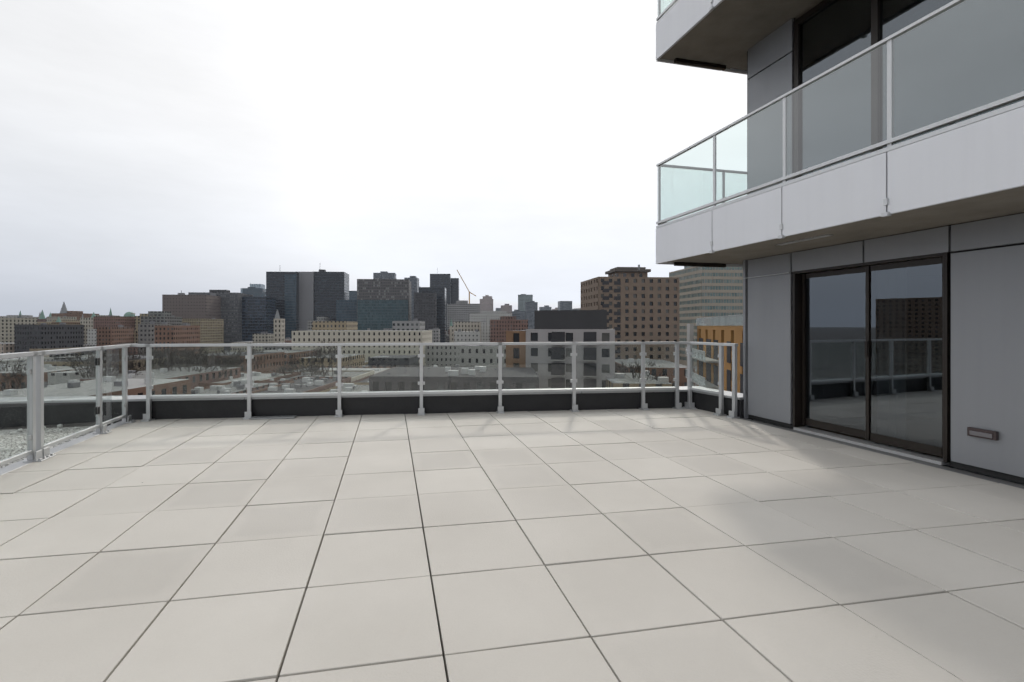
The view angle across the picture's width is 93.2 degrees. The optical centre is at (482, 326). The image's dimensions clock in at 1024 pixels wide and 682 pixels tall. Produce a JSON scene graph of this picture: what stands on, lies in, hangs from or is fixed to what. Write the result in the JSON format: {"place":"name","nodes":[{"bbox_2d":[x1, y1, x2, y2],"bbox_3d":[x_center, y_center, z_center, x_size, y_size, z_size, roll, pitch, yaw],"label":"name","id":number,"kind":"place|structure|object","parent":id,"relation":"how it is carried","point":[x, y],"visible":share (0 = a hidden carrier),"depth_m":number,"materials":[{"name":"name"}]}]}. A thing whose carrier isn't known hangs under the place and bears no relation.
{"place":"outdoors","nodes":[
{"label":"outdoors","id":0,"kind":"place"},
{"bbox_2d":[0,427,57,429],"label":"roof slab","id":1,"kind":"structure","parent":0,"point":[18,428],"depth_m":6.44,"materials":[{"name":"grey"}]},
{"bbox_2d":[0,423,112,465],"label":"gravel stones","id":2,"kind":"object","parent":1,"relation":"on","point":[45,439],"visible":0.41,"depth_m":5.74,"materials":[{"name":"grey gravel"}]},
{"bbox_2d":[0,425,108,468],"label":"gravel roof","id":3,"kind":"structure","parent":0,"point":[11,441],"depth_m":5.78,"materials":[{"name":"grey gravel"}]},
{"bbox_2d":[0,420,131,475],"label":"terrace edge strip","id":4,"kind":"object","parent":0,"point":[11,467],"visible":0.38,"depth_m":5.14,"materials":[{"name":"grey metal"}]},
{"bbox_2d":[0,0,746,317],"label":"sky","id":5,"kind":"structure","parent":0,"point":[150,150],"materials":[{"name":"white"}]},
{"bbox_2d":[405,419,446,678],"bbox_3d":[2.776,1.328,2.813,13.500,0.001,10.497,0,0,-11],"label":"joint","id":6,"kind":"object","parent":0,"point":[429,571],"depth_m":2.53,"materials":[{"name":"black"}]},
{"bbox_2d":[0,392,752,428],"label":"parapet","id":7,"kind":"structure","parent":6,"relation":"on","point":[77,414],"depth_m":6.95,"materials":[{"name":"grey"}]},
{"bbox_2d":[0,386,743,403],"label":"parapet cap","id":8,"kind":"object","parent":7,"relation":"on","point":[73,399],"visible":0.63,"depth_m":6.95,"materials":[{"name":"grey metal"}]},
{"bbox_2d":[0,408,1023,681],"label":"terrace pavers","id":9,"kind":"object","parent":6,"relation":"on","point":[660,544],"visible":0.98,"depth_m":2.70,"materials":[{"name":"concrete"}]},
{"bbox_2d":[249,415,296,419],"bbox_3d":[-2.908,1.271,6.728,0.598,0.018,0.130,0,0,-8],"label":"loose flashing offcut","id":10,"kind":"object","parent":9,"relation":"on","point":[272,417],"visible":1,"depth_m":6.68,"materials":[{"name":"grey metal"}]},
{"bbox_2d":[0,342,739,465],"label":"guardrail frame","id":11,"kind":"object","parent":9,"relation":"on","point":[38,449],"visible":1,"depth_m":6.75,"materials":[{"name":"grey metal"}]},
{"bbox_2d":[739,418,1023,488],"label":"wall base trim","id":12,"kind":"structure","parent":6,"relation":"on","point":[934,465],"depth_m":4.69,"materials":[{"name":"grey metal"}]},
{"bbox_2d":[811,426,940,456],"bbox_3d":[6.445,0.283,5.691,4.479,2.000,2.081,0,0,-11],"label":"sill","id":13,"kind":"structure","parent":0,"point":[864,439],"depth_m":5.49,"materials":[{"name":"grey metal"}]},
{"bbox_2d":[743,0,1023,483],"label":"building wall panels","id":14,"kind":"object","parent":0,"point":[965,56],"visible":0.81,"depth_m":4.80,"materials":[{"name":"grey metal"}]},
{"bbox_2d":[656,0,1023,267],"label":"building balconies","id":15,"kind":"structure","parent":14,"relation":"attached to","point":[969,170],"depth_m":4.49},
{"bbox_2d":[793,252,949,465],"bbox_3d":[4.122,0.303,5.235,0.180,1.960,1.641,0,0,-14],"label":"sliding glass door","id":16,"kind":"structure","parent":14,"relation":"in","point":[871,351],"depth_m":5.09,"materials":[{"name":"black glass"}]},
{"bbox_2d":[775,234,998,440],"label":"building wall fixtures","id":17,"kind":"object","parent":14,"relation":"attached to","point":[983,433],"visible":1,"depth_m":4.18,"materials":[{"name":"grey metal"}]},
{"label":"ground","id":18,"kind":"structure","parent":0,"visible":0},
{"bbox_2d":[0,340,683,390],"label":"trees","id":19,"kind":"object","parent":18,"relation":"on","point":[189,361],"visible":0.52,"depth_m":123.79,"materials":[{"name":"brown plant"}]},
{"bbox_2d":[0,265,742,396],"bbox_3d":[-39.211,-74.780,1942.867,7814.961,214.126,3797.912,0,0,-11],"label":"city buildings","id":20,"kind":"structure","parent":18,"relation":"on","point":[322,300],"depth_m":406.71,"materials":[{"name":"grey concrete"}]},
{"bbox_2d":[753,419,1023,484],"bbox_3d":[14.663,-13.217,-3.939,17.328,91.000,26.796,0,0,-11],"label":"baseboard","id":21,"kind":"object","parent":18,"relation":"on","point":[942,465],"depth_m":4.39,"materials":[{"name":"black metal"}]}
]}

